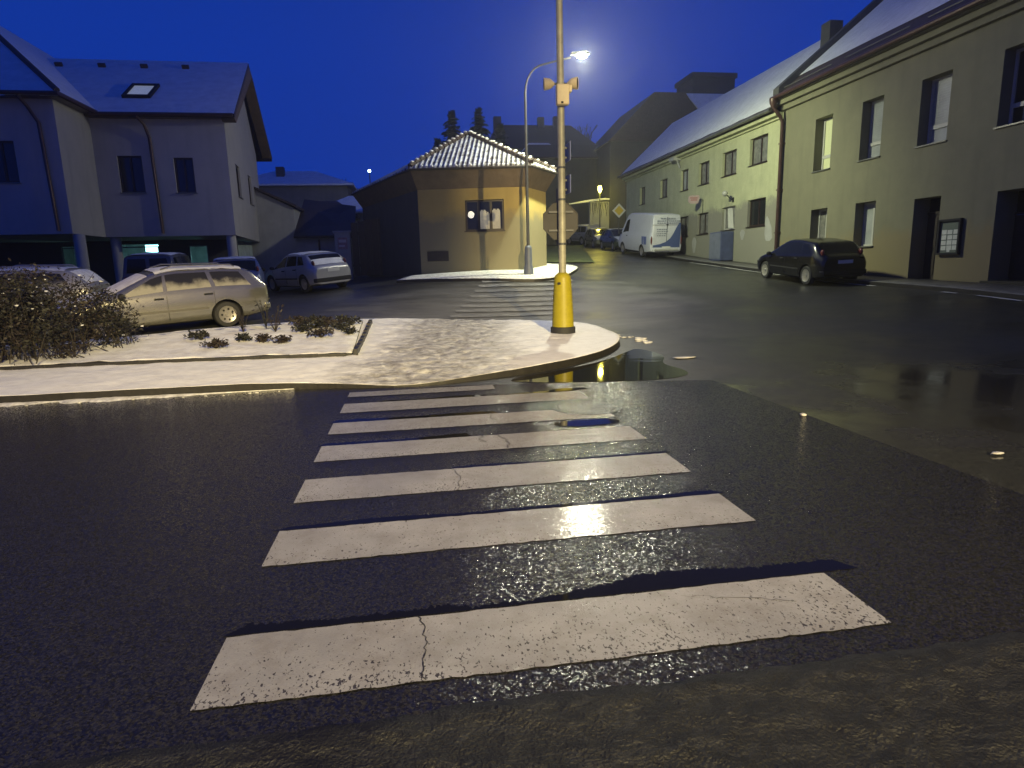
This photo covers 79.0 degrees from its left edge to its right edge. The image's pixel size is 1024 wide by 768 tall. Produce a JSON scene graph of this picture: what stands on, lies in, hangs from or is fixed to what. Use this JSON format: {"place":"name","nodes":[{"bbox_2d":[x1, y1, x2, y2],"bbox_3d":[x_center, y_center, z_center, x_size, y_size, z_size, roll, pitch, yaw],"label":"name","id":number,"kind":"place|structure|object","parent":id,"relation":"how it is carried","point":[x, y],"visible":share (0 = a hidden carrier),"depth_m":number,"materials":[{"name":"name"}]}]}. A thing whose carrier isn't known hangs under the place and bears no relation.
{"place":"outdoors","nodes":[
{"label":"outdoors","id":0,"kind":"place"},
{"bbox_2d":[258,167,356,207],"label":"house","id":1,"kind":"structure","parent":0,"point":[297,188],"depth_m":48.35,"materials":[{"name":"paint"}]},
{"bbox_2d":[0,318,619,402],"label":"snowy pavement","id":2,"kind":"structure","parent":0,"point":[403,352],"depth_m":10.16,"materials":[{"name":"snow"}]},
{"bbox_2d":[0,320,362,366],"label":"planting bed","id":3,"kind":"object","parent":2,"relation":"on","point":[175,345],"visible":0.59,"depth_m":11.95,"materials":[{"name":"snow"}]},
{"bbox_2d":[0,258,148,365],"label":"shrub","id":4,"kind":"object","parent":3,"relation":"on","point":[12,323],"visible":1,"depth_m":11.32,"materials":[{"name":"green plant"}]},
{"bbox_2d":[183,329,209,339],"bbox_3d":[-6.454,-1.003,12.748,0.547,0.241,0.484,-3,11,-9],"label":"withered plant","id":5,"kind":"object","parent":3,"relation":"on","point":[200,334],"visible":1,"depth_m":12.74,"materials":[{"name":"brown plant"}]},
{"bbox_2d":[199,338,231,347],"bbox_3d":[-5.626,-0.788,11.840,0.590,0.238,0.535,-3,11,-9],"label":"withered plant","id":6,"kind":"object","parent":3,"relation":"on","point":[216,343],"visible":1,"depth_m":11.74,"materials":[{"name":"brown plant"}]},
{"bbox_2d":[227,306,253,331],"bbox_3d":[-5.916,-1.392,13.490,0.471,0.586,0.639,3,12,23],"label":"withered plant","id":7,"kind":"object","parent":3,"relation":"on","point":[242,326],"visible":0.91,"depth_m":13.52,"materials":[{"name":"brown plant"}]},
{"bbox_2d":[233,332,252,341],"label":"withered plant","id":8,"kind":"object","parent":3,"relation":"on","point":[244,337],"visible":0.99,"depth_m":12.55,"materials":[{"name":"brown plant"}]},
{"bbox_2d":[255,333,274,342],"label":"withered plant","id":9,"kind":"object","parent":3,"relation":"on","point":[262,338],"visible":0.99,"depth_m":12.37,"materials":[{"name":"brown plant"}]},
{"bbox_2d":[252,298,281,328],"bbox_3d":[-5.603,-1.629,14.228,0.681,0.700,0.599,-6,12,-23],"label":"withered plant","id":10,"kind":"object","parent":3,"relation":"on","point":[264,320],"visible":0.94,"depth_m":14.17,"materials":[{"name":"brown plant"}]},
{"bbox_2d":[263,305,283,331],"bbox_3d":[-5.251,-1.461,13.730,0.745,0.620,0.554,5,12,31],"label":"withered plant","id":11,"kind":"object","parent":3,"relation":"on","point":[276,324],"visible":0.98,"depth_m":13.69,"materials":[{"name":"brown plant"}]},
{"bbox_2d":[273,335,292,342],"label":"withered plant","id":12,"kind":"object","parent":3,"relation":"on","point":[282,339],"visible":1,"depth_m":12.45,"materials":[{"name":"brown plant"}]},
{"bbox_2d":[284,315,308,323],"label":"withered plant","id":13,"kind":"object","parent":3,"relation":"on","point":[297,318],"visible":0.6,"depth_m":14.81,"materials":[{"name":"brown plant"}]},
{"bbox_2d":[291,324,309,331],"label":"withered plant","id":14,"kind":"object","parent":3,"relation":"on","point":[301,327],"visible":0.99,"depth_m":13.69,"materials":[{"name":"brown plant"}]},
{"bbox_2d":[290,318,314,324],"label":"withered plant","id":15,"kind":"object","parent":3,"relation":"on","point":[298,322],"visible":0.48,"depth_m":14.38,"materials":[{"name":"brown plant"}]},
{"bbox_2d":[300,316,327,328],"bbox_3d":[-4.507,-1.385,14.189,0.695,0.297,0.644,-3,11,-9],"label":"withered plant","id":16,"kind":"object","parent":3,"relation":"on","point":[319,324],"visible":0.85,"depth_m":14.12,"materials":[{"name":"brown plant"}]},
{"bbox_2d":[302,314,326,320],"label":"withered plant","id":17,"kind":"object","parent":3,"relation":"on","point":[310,317],"visible":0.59,"depth_m":15.13,"materials":[{"name":"brown plant"}]},
{"bbox_2d":[305,326,333,337],"bbox_3d":[-4.014,-1.095,13.074,0.667,0.263,0.505,-3,11,-9],"label":"withered plant","id":18,"kind":"object","parent":3,"relation":"on","point":[321,332],"visible":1,"depth_m":13.03,"materials":[{"name":"brown plant"}]},
{"bbox_2d":[313,316,335,326],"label":"withered plant","id":19,"kind":"object","parent":3,"relation":"on","point":[328,318],"visible":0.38,"depth_m":14.64,"materials":[{"name":"brown plant"}]},
{"bbox_2d":[323,319,345,327],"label":"withered plant","id":20,"kind":"object","parent":3,"relation":"on","point":[327,322],"visible":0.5,"depth_m":14.35,"materials":[{"name":"brown plant"}]},
{"bbox_2d":[330,320,355,330],"bbox_3d":[-3.846,-1.329,14.109,0.522,0.258,0.469,8,15,42],"label":"withered plant","id":21,"kind":"object","parent":3,"relation":"on","point":[339,325],"visible":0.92,"depth_m":14.05,"materials":[{"name":"brown plant"}]},
{"bbox_2d":[338,315,361,324],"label":"withered plant","id":22,"kind":"object","parent":3,"relation":"on","point":[351,320],"visible":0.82,"depth_m":14.82,"materials":[{"name":"brown plant"}]},
{"bbox_2d":[341,326,359,333],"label":"withered plant","id":23,"kind":"object","parent":3,"relation":"on","point":[349,330],"visible":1,"depth_m":13.56,"materials":[{"name":"brown plant"}]},
{"bbox_2d":[0,319,372,369],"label":"bed edging","id":24,"kind":"object","parent":2,"relation":"on","point":[357,347],"visible":0.5,"depth_m":10.78,"materials":[{"name":"stone"}]},
{"bbox_2d":[543,0,578,333],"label":"signal pole","id":25,"kind":"object","parent":2,"relation":"on","point":[560,220],"visible":0.97,"depth_m":13.71,"materials":[{"name":"metal"}]},
{"bbox_2d":[396,263,577,282],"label":"house pavement","id":26,"kind":"structure","parent":0,"point":[548,271],"depth_m":23.85,"materials":[{"name":"snow"}]},
{"bbox_2d":[524,50,589,273],"bbox_3d":[1.658,-8.269,23.455,2.633,8.051,0.374,-3,11,-9],"label":"street lamp","id":27,"kind":"object","parent":26,"relation":"on","point":[528,267],"visible":0.98,"depth_m":23.31,"materials":[{"name":"metal"}]},
{"bbox_2d":[0,0,1021,214],"label":"sky","id":28,"kind":"structure","parent":0,"point":[345,89],"materials":[{"name":"blue"}]},
{"bbox_2d":[0,243,1023,494],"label":"road","id":29,"kind":"structure","parent":0,"point":[934,375],"depth_m":12.69,"materials":[{"name":"asphalt"}]},
{"bbox_2d":[0,264,109,325],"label":"estate car","id":30,"kind":"object","parent":29,"relation":"on","point":[75,271],"visible":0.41,"depth_m":16.17,"materials":[{"name":"paint"}]},
{"bbox_2d":[0,26,271,285],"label":"apartment house","id":31,"kind":"structure","parent":29,"relation":"on","point":[107,167],"depth_m":24.34,"materials":[{"name":"grey paint"}]},
{"bbox_2d":[0,141,20,183],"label":"window","id":32,"kind":"structure","parent":31,"relation":"in","point":[9,174],"depth_m":21.42,"materials":[{"name":"black glass"}]},
{"bbox_2d":[117,156,146,193],"bbox_3d":[-14.818,-8.148,24.198,0.970,1.415,0.200,-3,11,-9],"label":"window","id":33,"kind":"structure","parent":31,"relation":"in","point":[130,167],"depth_m":24.24,"materials":[{"name":"black glass"}]},
{"bbox_2d":[174,158,197,193],"bbox_3d":[-12.897,-8.208,24.498,0.800,1.365,0.200,-3,11,-9],"label":"window","id":34,"kind":"structure","parent":31,"relation":"in","point":[184,169],"depth_m":24.55,"materials":[{"name":"black glass"}]},
{"bbox_2d":[236,166,243,198],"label":"window","id":35,"kind":"structure","parent":31,"relation":"in","point":[239,196],"depth_m":26.95,"materials":[{"name":"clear glass"}]},
{"bbox_2d":[248,177,254,205],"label":"window","id":36,"kind":"structure","parent":31,"relation":"in","point":[248,177],"depth_m":29.85,"materials":[{"name":"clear glass"}]},
{"bbox_2d":[122,252,192,279],"bbox_3d":[-12.196,-3.754,21.897,2.055,1.754,3.936,-5,13,-14],"label":"family van","id":37,"kind":"object","parent":29,"relation":"on","point":[133,264],"visible":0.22,"depth_m":19.99,"materials":[{"name":"grey paint"}]},
{"bbox_2d":[45,262,270,337],"bbox_3d":[-8.437,-2.085,14.968,4.616,1.546,2.063,-13,19,-39],"label":"estate car","id":38,"kind":"object","parent":29,"relation":"on","point":[179,293],"visible":0.62,"depth_m":14.65,"materials":[{"name":"beige paint"}]},
{"bbox_2d":[213,256,265,282],"bbox_3d":[-10.140,-3.941,22.917,2.091,1.512,4.236,-8,14,-22],"label":"hatchback","id":39,"kind":"object","parent":29,"relation":"on","point":[250,264],"visible":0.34,"depth_m":21.47,"materials":[{"name":"blue paint"}]},
{"bbox_2d":[252,187,303,284],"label":"outbuilding","id":40,"kind":"structure","parent":29,"relation":"on","point":[277,217],"depth_m":31.20,"materials":[{"name":"paint"}]},
{"bbox_2d":[265,251,351,291],"bbox_3d":[-8.359,-4.582,25.144,4.236,1.512,2.091,8,19,42],"label":"hatchback","id":41,"kind":"object","parent":29,"relation":"on","point":[307,271],"visible":1,"depth_m":23.96,"materials":[{"name":"paint"}]},
{"bbox_2d":[294,199,355,276],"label":"garage","id":42,"kind":"structure","parent":29,"relation":"on","point":[318,222],"depth_m":32.12,"materials":[{"name":"paint"}]},
{"bbox_2d":[299,201,359,237],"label":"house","id":43,"kind":"structure","parent":29,"relation":"on","point":[357,216],"depth_m":39.08,"materials":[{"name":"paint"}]},
{"bbox_2d":[332,231,353,279],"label":"gate pillar","id":44,"kind":"structure","parent":29,"relation":"on","point":[343,246],"depth_m":29.37,"materials":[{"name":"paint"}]},
{"bbox_2d":[337,196,362,270],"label":"house","id":45,"kind":"structure","parent":29,"relation":"on","point":[350,200],"depth_m":40.86,"materials":[{"name":"paint"}]},
{"bbox_2d":[351,219,382,275],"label":"wooden gate","id":46,"kind":"structure","parent":29,"relation":"on","point":[368,236],"depth_m":29.60,"materials":[{"name":"brown wood"}]},
{"bbox_2d":[432,137,441,149],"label":"conifer tree","id":47,"kind":"object","parent":29,"relation":"on","point":[437,141],"visible":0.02,"depth_m":47.23,"materials":[{"name":"green plant"}]},
{"bbox_2d":[439,109,462,144],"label":"conifer tree","id":48,"kind":"object","parent":29,"relation":"on","point":[451,130],"visible":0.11,"depth_m":45.98,"materials":[{"name":"green plant"}]},
{"bbox_2d":[351,130,557,275],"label":"corner house","id":49,"kind":"structure","parent":29,"relation":"on","point":[457,203],"depth_m":25.27,"materials":[{"name":"paint"}]},
{"bbox_2d":[464,199,505,231],"bbox_3d":[-1.111,-6.804,25.109,1.670,1.265,0.576,-3,11,-9],"label":"window","id":50,"kind":"structure","parent":49,"relation":"in","point":[480,215],"depth_m":25.20,"materials":[{"name":"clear glass"}]},
{"bbox_2d":[469,107,493,139],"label":"conifer tree","id":51,"kind":"object","parent":29,"relation":"on","point":[478,127],"visible":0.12,"depth_m":45.93,"materials":[{"name":"green plant"}]},
{"bbox_2d":[450,279,572,317],"bbox_3d":[0.252,-2.930,20.444,3.386,0.906,7.000,0,11,7],"label":"zebra crossing","id":52,"kind":"object","parent":29,"relation":"on","point":[510,300],"visible":0.81,"depth_m":20.00,"materials":[{"name":"paint"}]},
{"bbox_2d":[0,380,1023,767],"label":"crossing lane","id":53,"kind":"structure","parent":29,"relation":"on","point":[138,582],"depth_m":3.72,"materials":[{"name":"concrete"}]},
{"bbox_2d":[0,334,652,406],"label":"kerb snow","id":54,"kind":"structure","parent":53,"relation":"on","point":[110,399],"depth_m":8.48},
{"bbox_2d":[320,433,469,445],"bbox_3d":[-1.145,0.545,6.134,1.480,0.001,0.150,-3,11,-9],"label":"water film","id":55,"kind":"object","parent":53,"relation":"on","point":[435,437],"visible":1,"depth_m":6.11,"materials":[{"name":"black"}]},
{"bbox_2d":[331,411,497,422],"bbox_3d":[-1.092,0.369,7.056,1.880,0.001,0.146,-3,11,-9],"label":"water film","id":56,"kind":"object","parent":53,"relation":"on","point":[423,416],"visible":1,"depth_m":7.03,"materials":[{"name":"black"}]},
{"bbox_2d":[381,391,562,401],"bbox_3d":[-0.517,0.152,8.131,2.400,0.001,0.131,-3,11,-9],"label":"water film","id":57,"kind":"object","parent":53,"relation":"on","point":[476,395],"visible":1,"depth_m":8.12,"materials":[{"name":"black"}]},
{"bbox_2d":[275,490,723,530],"bbox_3d":[-0.013,0.862,4.299,3.130,0.001,0.090,-3,11,-9],"label":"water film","id":58,"kind":"object","parent":53,"relation":"on","point":[386,519],"visible":1,"depth_m":4.24,"materials":[{"name":"black"}]},
{"bbox_2d":[18,632,1023,767],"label":"gutter slush","id":59,"kind":"object","parent":53,"relation":"on","point":[949,705],"visible":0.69,"depth_m":2.20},
{"bbox_2d":[190,385,890,710],"bbox_3d":[-0.228,0.604,5.688,3.070,0.001,6.346,-3,11,-9],"label":"zebra crossing","id":60,"kind":"object","parent":53,"relation":"on","point":[264,667],"visible":1,"depth_m":3.06,"materials":[{"name":"white paint"}]},
{"bbox_2d":[223,559,858,636],"bbox_3d":[0.255,1.062,3.202,3.250,0.001,0.195,-3,11,-9],"label":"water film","id":61,"kind":"object","parent":53,"relation":"on","point":[667,579],"visible":1,"depth_m":3.23,"materials":[{"name":"black"}]},
{"bbox_2d":[448,451,668,468],"bbox_3d":[0.436,0.650,5.364,2.000,0.001,0.058,-3,11,-9],"label":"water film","id":62,"kind":"object","parent":53,"relation":"on","point":[560,459],"visible":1,"depth_m":5.35,"materials":[{"name":"black"}]},
{"bbox_2d":[548,388,585,390],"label":"puddle","id":63,"kind":"object","parent":53,"relation":"on","point":[563,389],"visible":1,"depth_m":8.36,"materials":[{"name":"clear liquid"}]},
{"bbox_2d":[551,399,622,414],"bbox_3d":[0.879,0.263,7.316,0.840,0.008,0.840,-3,11,-9],"label":"manhole cover","id":64,"kind":"object","parent":53,"relation":"on","point":[586,406],"visible":1,"depth_m":7.27,"materials":[{"name":"metal"}]},
{"bbox_2d":[555,419,619,425],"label":"puddle","id":65,"kind":"object","parent":53,"relation":"on","point":[584,422],"visible":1,"depth_m":6.58,"materials":[{"name":"clear liquid"}]},
{"bbox_2d":[521,143,550,152],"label":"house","id":66,"kind":"structure","parent":29,"relation":"on","point":[537,144],"depth_m":61.67,"materials":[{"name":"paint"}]},
{"bbox_2d":[490,116,594,151],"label":"long house","id":67,"kind":"structure","parent":29,"relation":"on","point":[540,132],"depth_m":68.09,"materials":[{"name":"paint"}]},
{"bbox_2d":[522,145,598,244],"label":"house","id":68,"kind":"structure","parent":29,"relation":"on","point":[581,166],"depth_m":57.23,"materials":[{"name":"paint"}]},
{"bbox_2d":[546,245,593,261],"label":"grass verge","id":69,"kind":"object","parent":29,"relation":"on","point":[576,253],"depth_m":37.56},
{"bbox_2d":[493,123,508,146],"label":"conifer tree","id":70,"kind":"object","parent":69,"relation":"on","point":[500,138],"visible":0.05,"depth_m":47.59,"materials":[{"name":"green plant"}]},
{"bbox_2d":[567,224,600,244],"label":"parked car","id":71,"kind":"object","parent":29,"relation":"on","point":[579,233],"visible":0.5,"depth_m":55.01,"materials":[{"name":"grey paint"}]},
{"bbox_2d":[575,125,597,139],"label":"bare tree","id":72,"kind":"object","parent":29,"relation":"on","point":[580,130],"visible":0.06,"depth_m":71.90,"materials":[{"name":"grey plant"}]},
{"bbox_2d":[569,198,609,228],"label":"garden wall","id":73,"kind":"structure","parent":29,"relation":"on","point":[594,212],"depth_m":54.36,"materials":[{"name":"paint"}]},
{"bbox_2d":[584,228,607,247],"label":"parked car","id":74,"kind":"object","parent":29,"relation":"on","point":[592,236],"visible":0.62,"depth_m":50.14,"materials":[{"name":"grey paint"}]},
{"bbox_2d":[511,349,687,381],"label":"puddle","id":75,"kind":"object","parent":29,"relation":"on","point":[636,364],"visible":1,"depth_m":9.67,"materials":[{"name":"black liquid"}]},
{"bbox_2d":[598,184,601,227],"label":"street lamp","id":76,"kind":"object","parent":29,"relation":"on","point":[599,188],"visible":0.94,"depth_m":52.30,"materials":[{"name":"glass"}]},
{"bbox_2d":[417,413,789,679],"bbox_3d":[0.162,0.742,4.885,1.834,0.001,4.596,-3,11,-9],"label":"road crack","id":77,"kind":"object","parent":29,"relation":"on","point":[459,487],"visible":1,"depth_m":3.07,"materials":[{"name":"black"}]},
{"bbox_2d":[599,228,622,250],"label":"parked car","id":78,"kind":"object","parent":29,"relation":"on","point":[609,237],"visible":0.51,"depth_m":44.67,"materials":[{"name":"blue paint"}]},
{"bbox_2d":[612,204,625,249],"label":"road sign","id":79,"kind":"object","parent":29,"relation":"on","point":[618,210],"visible":0.83,"depth_m":44.02,"materials":[{"name":"metal"}]},
{"bbox_2d":[618,213,681,256],"bbox_3d":[8.312,-9.129,37.799,2.286,2.520,5.406,-3,16,-10],"label":"delivery van","id":80,"kind":"object","parent":29,"relation":"on","point":[643,234],"visible":0.99,"depth_m":35.55,"materials":[{"name":"white paint"}]},
{"bbox_2d":[594,72,737,228],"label":"hall","id":81,"kind":"structure","parent":29,"relation":"on","point":[625,141],"depth_m":53.66,"materials":[{"name":"paint"}]},
{"bbox_2d":[617,41,819,263],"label":"town house","id":82,"kind":"structure","parent":29,"relation":"on","point":[709,153],"depth_m":32.43,"materials":[{"name":"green paint"}]},
{"bbox_2d":[639,187,644,205],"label":"window","id":83,"kind":"structure","parent":82,"relation":"in","point":[643,189],"depth_m":43.06,"materials":[{"name":"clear glass"}]},
{"bbox_2d":[660,179,666,198],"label":"window","id":84,"kind":"structure","parent":82,"relation":"in","point":[664,186],"depth_m":39.47,"materials":[{"name":"grey glass"}]},
{"bbox_2d":[680,169,688,191],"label":"window","id":85,"kind":"structure","parent":82,"relation":"in","point":[685,173],"depth_m":36.44,"materials":[{"name":"grey glass"}]},
{"bbox_2d":[681,216,688,237],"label":"window","id":86,"kind":"structure","parent":82,"relation":"in","point":[684,220],"depth_m":36.90,"materials":[{"name":"black glass"}]},
{"bbox_2d":[688,195,702,212],"bbox_3d":[10.084,-9.856,34.027,0.889,0.940,0.066,-3,11,-9],"label":"hanging sign","id":87,"kind":"object","parent":82,"relation":"attached to","point":[693,199],"visible":1,"depth_m":33.93,"materials":[{"name":"white"}]},
{"bbox_2d":[696,212,707,235],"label":"window","id":88,"kind":"structure","parent":82,"relation":"in","point":[703,224],"depth_m":34.48,"materials":[{"name":"grey glass"}]},
{"bbox_2d":[697,161,709,186],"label":"window","id":89,"kind":"structure","parent":82,"relation":"in","point":[704,166],"depth_m":34.02,"materials":[{"name":"grey glass"}]},
{"bbox_2d":[722,191,733,201],"bbox_3d":[10.716,-9.310,30.804,0.598,0.550,0.280,-3,11,-9],"label":"wall lamp","id":90,"kind":"object","parent":82,"relation":"attached to","point":[724,193],"visible":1,"depth_m":30.71,"materials":[{"name":"grey"}]},
{"bbox_2d":[721,206,734,230],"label":"window","id":91,"kind":"structure","parent":82,"relation":"in","point":[726,228],"depth_m":31.89,"materials":[{"name":"grey"}]},
{"bbox_2d":[720,149,736,177],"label":"window","id":92,"kind":"structure","parent":82,"relation":"in","point":[730,157],"depth_m":31.28,"materials":[{"name":"grey glass"}]},
{"bbox_2d":[745,197,765,227],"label":"window","id":93,"kind":"structure","parent":82,"relation":"in","point":[757,207],"depth_m":29.09,"materials":[{"name":"black glass"}]},
{"bbox_2d":[748,134,767,166],"bbox_3d":[11.372,-10.712,28.474,0.260,1.245,1.590,-3,11,-9],"label":"window","id":94,"kind":"structure","parent":82,"relation":"in","point":[760,144],"depth_m":28.59,"materials":[{"name":"grey glass"}]},
{"bbox_2d":[757,238,866,284],"bbox_3d":[10.548,-4.463,22.183,2.091,1.489,4.236,-4,15,-7],"label":"hatchback","id":95,"kind":"object","parent":29,"relation":"on","point":[808,261],"visible":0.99,"depth_m":20.64,"materials":[{"name":"black paint"}]},
{"bbox_2d":[689,262,1022,300],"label":"kerb snow line","id":96,"kind":"object","parent":29,"relation":"on","point":[873,285],"visible":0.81,"depth_m":20.18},
{"bbox_2d":[769,0,1023,285],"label":"town house","id":97,"kind":"structure","parent":29,"relation":"on","point":[901,128],"depth_m":19.98,"materials":[{"name":"grey paint"}]},
{"bbox_2d":[811,117,832,172],"bbox_3d":[12.224,-9.312,24.097,0.480,2.015,1.100,-3,11,-9],"label":"window","id":98,"kind":"structure","parent":97,"relation":"in","point":[827,133],"depth_m":24.39,"materials":[{"name":"yellow"}]},
{"bbox_2d":[817,209,826,237],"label":"window","id":99,"kind":"structure","parent":97,"relation":"in","point":[822,213],"depth_m":24.93,"materials":[{"name":"grey"}]},
{"bbox_2d":[859,202,875,247],"bbox_3d":[12.718,-5.679,22.145,0.480,1.575,1.090,-3,11,-9],"label":"window","id":100,"kind":"structure","parent":97,"relation":"in","point":[869,208],"depth_m":22.41,"materials":[{"name":"grey"}]},
{"bbox_2d":[856,98,883,161],"bbox_3d":[12.635,-8.845,21.563,0.480,2.015,1.100,-3,11,-9],"label":"window","id":101,"kind":"structure","parent":97,"relation":"in","point":[874,147],"depth_m":21.89,"materials":[{"name":"grey"}]},
{"bbox_2d":[922,198,940,278],"bbox_3d":[13.528,-4.593,19.665,0.100,2.550,1.030,-3,11,-9],"label":"door","id":102,"kind":"structure","parent":97,"relation":"in","point":[933,216],"depth_m":19.94,"materials":[{"name":"brown wood"}]},
{"bbox_2d":[914,73,952,148],"bbox_3d":[13.054,-8.366,18.970,0.480,2.015,1.200,-3,11,-9],"label":"window","id":103,"kind":"structure","parent":97,"relation":"in","point":[937,133],"depth_m":19.26,"materials":[{"name":"grey"}]},
{"bbox_2d":[935,218,963,254],"bbox_3d":[13.075,-4.402,18.582,0.100,1.040,0.800,-3,11,-9],"label":"notice board","id":104,"kind":"object","parent":97,"relation":"attached to","point":[949,237],"visible":1,"depth_m":18.58,"materials":[{"name":"black"}]},
{"bbox_2d":[993,47,1023,129],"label":"window","id":105,"kind":"structure","parent":97,"relation":"in","point":[1016,114],"depth_m":16.69,"materials":[{"name":"grey"}]},
{"bbox_2d":[1008,191,1023,279],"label":"door","id":106,"kind":"structure","parent":97,"relation":"in","point":[1016,267],"depth_m":17.19,"materials":[{"name":"brown wood"}]},
{"bbox_2d":[616,248,1023,299],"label":"pavement","id":107,"kind":"structure","parent":0,"point":[1016,292],"depth_m":18.72,"materials":[{"name":"concrete"}]},
{"bbox_2d":[709,231,733,260],"bbox_3d":[10.646,-7.012,31.629,0.705,1.420,1.200,-3,11,-9],"label":"utility cabinet","id":108,"kind":"object","parent":107,"relation":"on","point":[721,246],"visible":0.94,"depth_m":31.13,"materials":[{"name":"metal"}]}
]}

